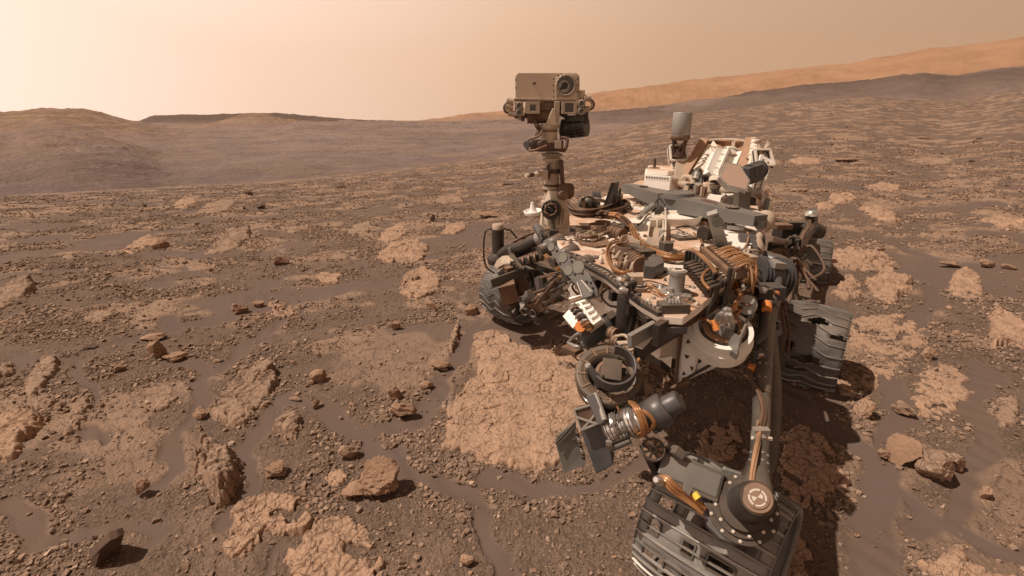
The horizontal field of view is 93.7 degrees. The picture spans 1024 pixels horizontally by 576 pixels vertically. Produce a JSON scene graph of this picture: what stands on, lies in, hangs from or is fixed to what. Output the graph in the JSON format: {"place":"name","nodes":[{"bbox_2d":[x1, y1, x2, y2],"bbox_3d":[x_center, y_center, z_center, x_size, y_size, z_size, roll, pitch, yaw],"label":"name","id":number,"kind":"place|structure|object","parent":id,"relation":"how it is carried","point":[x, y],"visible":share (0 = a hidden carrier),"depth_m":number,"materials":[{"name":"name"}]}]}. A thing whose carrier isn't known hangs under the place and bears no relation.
{"place":"outdoors","nodes":[
{"label":"outdoors","id":0,"kind":"place"},
{"bbox_2d":[0,361,15,377],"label":"rock","id":1,"kind":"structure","parent":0,"point":[7,369],"depth_m":3.54,"materials":[{"name":"brown stone"}]},
{"bbox_2d":[0,36,1023,575],"bbox_3d":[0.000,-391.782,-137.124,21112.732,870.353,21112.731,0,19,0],"label":"ground","id":2,"kind":"structure","parent":0,"point":[944,98],"depth_m":4.81,"materials":[{"name":"brown soil"}]},
{"bbox_2d":[0,274,36,309],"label":"bedrock slab","id":3,"kind":"structure","parent":2,"relation":"on","point":[18,288],"depth_m":5.25,"materials":[{"name":"brown stone"}]},
{"bbox_2d":[0,408,45,463],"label":"bedrock slab","id":4,"kind":"structure","parent":2,"relation":"on","point":[18,427],"depth_m":2.79,"materials":[{"name":"brown stone"}]},
{"bbox_2d":[24,355,60,398],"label":"bedrock slab","id":5,"kind":"structure","parent":2,"relation":"on","point":[44,371],"depth_m":3.43,"materials":[{"name":"brown stone"}]},
{"bbox_2d":[28,393,56,409],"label":"bedrock slab","id":6,"kind":"structure","parent":2,"relation":"on","point":[42,401],"depth_m":3.10,"materials":[{"name":"brown stone"}]},
{"bbox_2d":[57,395,93,436],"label":"bedrock slab","id":7,"kind":"structure","parent":2,"relation":"on","point":[78,411],"depth_m":2.94,"materials":[{"name":"brown stone"}]},
{"bbox_2d":[80,507,89,513],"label":"stone","id":8,"kind":"object","parent":2,"relation":"on","point":[84,511],"visible":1,"depth_m":2.24,"materials":[{"name":"brown stone"}]},
{"bbox_2d":[82,344,97,349],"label":"rock","id":9,"kind":"object","parent":2,"relation":"on","point":[90,346],"visible":0.98,"depth_m":3.90,"materials":[{"name":"brown stone"}]},
{"bbox_2d":[84,309,114,322],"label":"bedrock slab","id":10,"kind":"structure","parent":2,"relation":"on","point":[98,316],"depth_m":4.60,"materials":[{"name":"brown stone"}]},
{"bbox_2d":[96,402,104,407],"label":"stone","id":11,"kind":"object","parent":2,"relation":"on","point":[101,404],"visible":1,"depth_m":3.07,"materials":[{"name":"brown stone"}]},
{"bbox_2d":[89,528,123,567],"bbox_3d":[-1.665,1.068,1.979,0.127,0.156,0.120,13,23,33],"label":"rock shard","id":12,"kind":"object","parent":2,"relation":"on","point":[104,549],"visible":1,"depth_m":1.95,"materials":[{"name":"brown stone"}]},
{"bbox_2d":[114,363,126,372],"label":"rock","id":13,"kind":"object","parent":2,"relation":"on","point":[120,366],"visible":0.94,"depth_m":3.52,"materials":[{"name":"brown stone"}]},
{"bbox_2d":[124,234,152,253],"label":"bedrock slab","id":14,"kind":"structure","parent":2,"relation":"on","point":[141,243],"depth_m":7.68,"materials":[{"name":"brown stone"}]},
{"bbox_2d":[133,478,149,495],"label":"rock","id":15,"kind":"object","parent":2,"relation":"on","point":[141,485],"visible":1,"depth_m":2.32,"materials":[{"name":"brown stone"}]},
{"bbox_2d":[140,332,167,339],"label":"rock","id":16,"kind":"object","parent":2,"relation":"on","point":[155,336],"visible":0.98,"depth_m":4.07,"materials":[{"name":"brown stone"}]},
{"bbox_2d":[146,340,167,357],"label":"rock","id":17,"kind":"object","parent":2,"relation":"on","point":[156,348],"visible":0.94,"depth_m":3.70,"materials":[{"name":"brown stone"}]},
{"bbox_2d":[148,236,169,249],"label":"rock","id":18,"kind":"object","parent":2,"relation":"on","point":[156,242],"visible":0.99,"depth_m":7.52,"materials":[{"name":"brown stone"}]},
{"bbox_2d":[151,387,177,411],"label":"bedrock slab","id":19,"kind":"structure","parent":2,"relation":"on","point":[161,398],"depth_m":3.13,"materials":[{"name":"brown stone"}]},
{"bbox_2d":[162,351,187,362],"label":"rock","id":20,"kind":"object","parent":2,"relation":"on","point":[172,357],"visible":1,"depth_m":3.70,"materials":[{"name":"brown stone"}]},
{"bbox_2d":[173,198,196,208],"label":"bedrock slab","id":21,"kind":"structure","parent":2,"relation":"on","point":[187,201],"depth_m":13.31,"materials":[{"name":"brown stone"}]},
{"bbox_2d":[192,406,206,419],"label":"rock","id":22,"kind":"object","parent":2,"relation":"on","point":[200,412],"visible":1,"depth_m":2.97,"materials":[{"name":"brown stone"}]},
{"bbox_2d":[197,198,234,214],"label":"bedrock slab","id":23,"kind":"structure","parent":2,"relation":"on","point":[228,205],"depth_m":12.31,"materials":[{"name":"brown stone"}]},
{"bbox_2d":[193,433,245,509],"bbox_3d":[-1.532,0.905,2.495,0.381,0.176,0.797,-18,26,-41],"label":"boulder","id":24,"kind":"object","parent":2,"relation":"on","point":[218,465],"visible":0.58,"depth_m":2.44,"materials":[{"name":"brown stone"}]},
{"bbox_2d":[204,225,251,254],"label":"bedrock slab","id":25,"kind":"structure","parent":2,"relation":"on","point":[233,239],"depth_m":7.77,"materials":[{"name":"brown stone"}]},
{"bbox_2d":[231,303,248,313],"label":"rock","id":26,"kind":"object","parent":2,"relation":"on","point":[237,308],"visible":1,"depth_m":4.67,"materials":[{"name":"brown stone"}]},
{"bbox_2d":[206,358,278,427],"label":"bedrock slab","id":27,"kind":"structure","parent":2,"relation":"on","point":[231,406],"depth_m":3.17,"materials":[{"name":"brown stone"}]},
{"bbox_2d":[253,301,263,306],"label":"rock","id":28,"kind":"object","parent":2,"relation":"on","point":[258,303],"visible":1,"depth_m":4.87,"materials":[{"name":"brown stone"}]},
{"bbox_2d":[256,204,265,208],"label":"rock","id":29,"kind":"object","parent":2,"relation":"on","point":[259,206],"visible":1,"depth_m":11.94,"materials":[{"name":"brown stone"}]},
{"bbox_2d":[222,491,314,558],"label":"bedrock slab","id":30,"kind":"structure","parent":2,"relation":"on","point":[242,539],"depth_m":2.15,"materials":[{"name":"brown stone"}]},
{"bbox_2d":[264,459,286,476],"bbox_3d":[-1.210,0.942,2.466,0.099,0.077,0.093,-17,25,-40],"label":"rock","id":31,"kind":"object","parent":2,"relation":"on","point":[276,469],"visible":1,"depth_m":2.45,"materials":[{"name":"brown stone"}]},
{"bbox_2d":[272,256,288,264],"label":"rock","id":32,"kind":"object","parent":2,"relation":"on","point":[279,260],"visible":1,"depth_m":6.44,"materials":[{"name":"brown stone"}]},
{"bbox_2d":[268,300,299,318],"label":"bedrock slab","id":33,"kind":"structure","parent":2,"relation":"on","point":[277,307],"depth_m":4.75,"materials":[{"name":"brown stone"}]},
{"bbox_2d":[272,408,303,441],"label":"bedrock slab","id":34,"kind":"structure","parent":2,"relation":"on","point":[288,423],"depth_m":2.83,"materials":[{"name":"brown stone"}]},
{"bbox_2d":[289,396,299,400],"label":"rock","id":35,"kind":"object","parent":2,"relation":"on","point":[296,398],"visible":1,"depth_m":3.15,"materials":[{"name":"brown stone"}]},
{"bbox_2d":[279,223,310,232],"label":"bedrock slab","id":36,"kind":"structure","parent":2,"relation":"on","point":[291,229],"depth_m":8.99,"materials":[{"name":"brown stone"}]},
{"bbox_2d":[312,397,319,408],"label":"rock","id":37,"kind":"object","parent":2,"relation":"on","point":[316,402],"visible":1,"depth_m":3.06,"materials":[{"name":"brown stone"}]},
{"bbox_2d":[309,369,326,382],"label":"rock","id":38,"kind":"object","parent":2,"relation":"on","point":[317,375],"visible":0.98,"depth_m":3.35,"materials":[{"name":"brown stone"}]},
{"bbox_2d":[316,272,341,283],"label":"bedrock slab","id":39,"kind":"structure","parent":2,"relation":"on","point":[325,278],"depth_m":5.79,"materials":[{"name":"brown stone"}]},
{"bbox_2d":[283,514,387,575],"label":"bedrock slab","id":40,"kind":"structure","parent":2,"relation":"on","point":[319,550],"depth_m":1.98,"materials":[{"name":"brown stone"}]},
{"bbox_2d":[325,469,348,486],"bbox_3d":[-0.897,1.019,2.461,0.294,0.146,0.287,0,19,0],"label":"bedrock slab","id":41,"kind":"object","parent":2,"relation":"on","point":[340,476],"depth_m":2.44,"materials":[{"name":"brown stone"}]},
{"bbox_2d":[337,445,358,457],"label":"rock","id":42,"kind":"object","parent":2,"relation":"on","point":[349,451],"visible":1,"depth_m":2.57,"materials":[{"name":"brown stone"}]},
{"bbox_2d":[341,480,362,496],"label":"rock","id":43,"kind":"object","parent":2,"relation":"on","point":[351,489],"visible":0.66,"depth_m":2.31,"materials":[{"name":"brown stone"}]},
{"bbox_2d":[348,222,372,233],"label":"bedrock slab","id":44,"kind":"structure","parent":2,"relation":"on","point":[358,228],"depth_m":8.67,"materials":[{"name":"brown stone"}]},
{"bbox_2d":[358,455,399,495],"bbox_3d":[-0.646,0.926,2.329,0.190,0.198,0.167,3,23,-19],"label":"rock","id":45,"kind":"object","parent":2,"relation":"on","point":[379,475],"visible":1,"depth_m":2.30,"materials":[{"name":"brown stone"}]},
{"bbox_2d":[377,224,408,242],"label":"bedrock slab","id":46,"kind":"structure","parent":2,"relation":"on","point":[392,233],"depth_m":8.11,"materials":[{"name":"brown stone"}]},
{"bbox_2d":[387,386,401,400],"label":"rock","id":47,"kind":"object","parent":2,"relation":"on","point":[394,392],"visible":0.99,"depth_m":3.12,"materials":[{"name":"brown stone"}]},
{"bbox_2d":[390,321,400,328],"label":"rock","id":48,"kind":"object","parent":2,"relation":"on","point":[395,324],"visible":1,"depth_m":4.22,"materials":[{"name":"brown stone"}]},
{"bbox_2d":[375,239,428,264],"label":"bedrock slab","id":49,"kind":"structure","parent":2,"relation":"on","point":[409,251],"depth_m":6.73,"materials":[{"name":"brown stone"}]},
{"bbox_2d":[389,403,416,415],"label":"rock","id":50,"kind":"object","parent":2,"relation":"on","point":[399,409],"visible":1,"depth_m":2.92,"materials":[{"name":"brown stone"}]},
{"bbox_2d":[399,265,440,299],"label":"bedrock slab","id":51,"kind":"structure","parent":2,"relation":"on","point":[427,284],"depth_m":5.40,"materials":[{"name":"brown stone"}]},
{"bbox_2d":[419,381,433,388],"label":"rock","id":52,"kind":"object","parent":2,"relation":"on","point":[426,384],"visible":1,"depth_m":3.25,"materials":[{"name":"brown stone"}]},
{"bbox_2d":[426,300,436,309],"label":"rock","id":53,"kind":"object","parent":2,"relation":"on","point":[430,305],"visible":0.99,"depth_m":4.63,"materials":[{"name":"brown stone"}]},
{"bbox_2d":[430,359,451,368],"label":"rock","id":54,"kind":"object","parent":2,"relation":"on","point":[440,363],"visible":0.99,"depth_m":3.50,"materials":[{"name":"brown stone"}]},
{"bbox_2d":[433,196,462,203],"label":"bedrock slab","id":55,"kind":"structure","parent":2,"relation":"on","point":[447,200],"depth_m":11.78,"materials":[{"name":"brown stone"}]},
{"bbox_2d":[441,222,466,233],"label":"bedrock slab","id":56,"kind":"structure","parent":2,"relation":"on","point":[455,228],"depth_m":8.34,"materials":[{"name":"brown stone"}]},
{"bbox_2d":[449,323,460,352],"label":"bedrock slab","id":57,"kind":"structure","parent":2,"relation":"on","point":[454,342],"depth_m":3.95,"materials":[{"name":"brown stone"}]},
{"bbox_2d":[460,553,474,565],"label":"rock","id":58,"kind":"object","parent":2,"relation":"on","point":[466,559],"visible":1,"depth_m":1.94,"materials":[{"name":"brown stone"}]},
{"bbox_2d":[464,303,478,314],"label":"rock","id":59,"kind":"object","parent":2,"relation":"on","point":[471,309],"visible":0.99,"depth_m":4.48,"materials":[{"name":"brown stone"}]},
{"bbox_2d":[477,211,501,216],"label":"rock","id":60,"kind":"object","parent":2,"relation":"on","point":[490,214],"visible":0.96,"depth_m":9.21,"materials":[{"name":"brown stone"}]},
{"bbox_2d":[440,329,585,472],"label":"bedrock slab","id":61,"kind":"structure","parent":2,"relation":"on","point":[524,430],"depth_m":2.99,"materials":[{"name":"brown stone"}]},
{"bbox_2d":[641,364,673,398],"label":"bedrock slab","id":62,"kind":"structure","parent":2,"relation":"on","point":[649,386],"depth_m":3.17,"materials":[{"name":"brown stone"}]},
{"bbox_2d":[479,73,853,575],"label":"rover","id":63,"kind":"object","parent":2,"relation":"on","point":[679,269],"visible":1,"depth_m":2.06,"materials":[{"name":"metal"}]},
{"bbox_2d":[694,422,742,461],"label":"bedrock slab","id":64,"kind":"structure","parent":2,"relation":"on","point":[719,449],"depth_m":2.61,"materials":[{"name":"brown stone"}]},
{"bbox_2d":[787,537,811,575],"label":"bedrock slab","id":65,"kind":"structure","parent":2,"relation":"on","point":[802,553],"depth_m":1.91,"materials":[{"name":"brown stone"}]},
{"bbox_2d":[790,188,808,191],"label":"rock","id":66,"kind":"object","parent":2,"relation":"on","point":[797,189],"visible":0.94,"depth_m":9.75,"materials":[{"name":"brown stone"}]},
{"bbox_2d":[789,157,820,163],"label":"bedrock slab","id":67,"kind":"structure","parent":2,"relation":"on","point":[803,160],"depth_m":14.04,"materials":[{"name":"brown stone"}]},
{"bbox_2d":[779,424,850,510],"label":"bedrock slab","id":68,"kind":"structure","parent":2,"relation":"on","point":[821,478],"depth_m":2.42,"materials":[{"name":"brown stone"}]},
{"bbox_2d":[815,202,835,209],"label":"bedrock slab","id":69,"kind":"structure","parent":2,"relation":"on","point":[825,205],"depth_m":8.37,"materials":[{"name":"brown stone"}]},
{"bbox_2d":[828,192,857,203],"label":"bedrock slab","id":70,"kind":"structure","parent":2,"relation":"on","point":[841,198],"depth_m":8.84,"materials":[{"name":"brown stone"}]},
{"bbox_2d":[831,274,862,300],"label":"bedrock slab","id":71,"kind":"structure","parent":2,"relation":"on","point":[848,283],"depth_m":4.72,"materials":[{"name":"brown stone"}]},
{"bbox_2d":[835,158,859,160],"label":"rock","id":72,"kind":"object","parent":2,"relation":"on","point":[845,159],"visible":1,"depth_m":13.72,"materials":[{"name":"brown stone"}]},
{"bbox_2d":[831,245,896,271],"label":"bedrock slab","id":73,"kind":"structure","parent":2,"relation":"on","point":[849,257],"depth_m":5.63,"materials":[{"name":"brown stone"}]},
{"bbox_2d":[852,398,875,419],"bbox_3d":[2.089,0.721,2.847,0.064,0.137,0.103,11,20,-24],"label":"rock","id":74,"kind":"object","parent":2,"relation":"on","point":[864,408],"visible":0.95,"depth_m":2.83,"materials":[{"name":"brown stone"}]},
{"bbox_2d":[859,204,900,221],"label":"bedrock slab","id":75,"kind":"structure","parent":2,"relation":"on","point":[878,212],"depth_m":7.75,"materials":[{"name":"brown stone"}]},
{"bbox_2d":[837,313,925,397],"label":"bedrock slab","id":76,"kind":"structure","parent":2,"relation":"on","point":[880,323],"depth_m":3.67,"materials":[{"name":"brown stone"}]},
{"bbox_2d":[865,182,900,191],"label":"bedrock slab","id":77,"kind":"structure","parent":2,"relation":"on","point":[887,186],"depth_m":10.08,"materials":[{"name":"brown stone"}]},
{"bbox_2d":[877,448,890,458],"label":"rock","id":78,"kind":"object","parent":2,"relation":"on","point":[883,453],"visible":1,"depth_m":2.49,"materials":[{"name":"brown stone"}]},
{"bbox_2d":[864,264,912,307],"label":"bedrock slab","id":79,"kind":"structure","parent":2,"relation":"on","point":[888,283],"depth_m":4.80,"materials":[{"name":"brown stone"}]},
{"bbox_2d":[885,433,922,464],"bbox_3d":[2.000,0.831,2.458,0.041,0.174,0.178,26,14,-15],"label":"rock","id":80,"kind":"object","parent":2,"relation":"on","point":[902,449],"visible":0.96,"depth_m":2.45,"materials":[{"name":"brown stone"}]},
{"bbox_2d":[891,400,916,415],"bbox_3d":[2.331,0.721,2.854,0.080,0.081,0.133,18,18,-23],"label":"rock","id":81,"kind":"object","parent":2,"relation":"on","point":[901,407],"visible":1,"depth_m":2.84,"materials":[{"name":"brown stone"}]},
{"bbox_2d":[910,332,928,347],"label":"bedrock slab","id":82,"kind":"structure","parent":2,"relation":"on","point":[917,342],"depth_m":3.68,"materials":[{"name":"brown stone"}]},
{"bbox_2d":[921,346,935,359],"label":"rock","id":83,"kind":"object","parent":2,"relation":"on","point":[928,352],"visible":0.96,"depth_m":3.41,"materials":[{"name":"brown stone"}]},
{"bbox_2d":[909,156,952,164],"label":"bedrock slab","id":84,"kind":"structure","parent":2,"relation":"on","point":[921,160],"depth_m":13.71,"materials":[{"name":"brown stone"}]},
{"bbox_2d":[914,443,955,480],"bbox_3d":[2.077,0.872,2.366,0.163,0.191,0.172,-9,21,-24],"label":"rock","id":85,"kind":"object","parent":2,"relation":"on","point":[935,463],"visible":0.92,"depth_m":2.32,"materials":[{"name":"brown stone"}]},
{"bbox_2d":[910,362,974,419],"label":"bedrock slab","id":86,"kind":"structure","parent":2,"relation":"on","point":[959,391],"depth_m":3.04,"materials":[{"name":"brown stone"}]},
{"bbox_2d":[938,261,960,266],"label":"rock","id":87,"kind":"object","parent":2,"relation":"on","point":[954,264],"visible":1,"depth_m":5.33,"materials":[{"name":"brown stone"}]},
{"bbox_2d":[946,452,965,471],"bbox_3d":[2.217,0.871,2.418,0.082,0.096,0.092,-6,20,-16],"label":"rock","id":88,"kind":"object","parent":2,"relation":"on","point":[959,461],"visible":0.57,"depth_m":2.39,"materials":[{"name":"brown stone"}]},
{"bbox_2d":[912,544,1015,575],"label":"bedrock slab","id":89,"kind":"structure","parent":2,"relation":"on","point":[954,561],"depth_m":1.86,"materials":[{"name":"beige stone"}]},
{"bbox_2d":[948,266,983,299],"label":"bedrock slab","id":90,"kind":"structure","parent":2,"relation":"on","point":[963,280],"depth_m":4.72,"materials":[{"name":"brown stone"}]},
{"bbox_2d":[979,486,992,497],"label":"rock","id":91,"kind":"object","parent":2,"relation":"on","point":[985,491],"visible":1,"depth_m":2.22,"materials":[{"name":"brown stone"}]},
{"bbox_2d":[980,259,995,266],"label":"rock","id":92,"kind":"object","parent":2,"relation":"on","point":[986,263],"visible":1,"depth_m":5.26,"materials":[{"name":"brown stone"}]},
{"bbox_2d":[981,214,1023,228],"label":"bedrock slab","id":93,"kind":"structure","parent":2,"relation":"on","point":[999,220],"depth_m":6.90,"materials":[{"name":"brown stone"}]},
{"bbox_2d":[989,395,1019,427],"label":"bedrock slab","id":94,"kind":"structure","parent":2,"relation":"on","point":[1009,406],"depth_m":2.81,"materials":[{"name":"brown stone"}]},
{"bbox_2d":[987,302,1023,348],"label":"bedrock slab","id":95,"kind":"structure","parent":2,"relation":"on","point":[1007,327],"depth_m":3.76,"materials":[{"name":"brown stone"}]},
{"bbox_2d":[1001,264,1016,268],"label":"rock","id":96,"kind":"object","parent":2,"relation":"on","point":[1006,266],"visible":1,"depth_m":5.18,"materials":[{"name":"brown stone"}]},
{"bbox_2d":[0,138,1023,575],"bbox_3d":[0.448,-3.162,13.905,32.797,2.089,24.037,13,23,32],"label":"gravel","id":97,"kind":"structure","parent":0,"point":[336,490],"depth_m":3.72,"materials":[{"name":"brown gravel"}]},
{"bbox_2d":[0,0,1023,120],"label":"sky","id":98,"kind":"structure","parent":0,"point":[134,60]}
]}

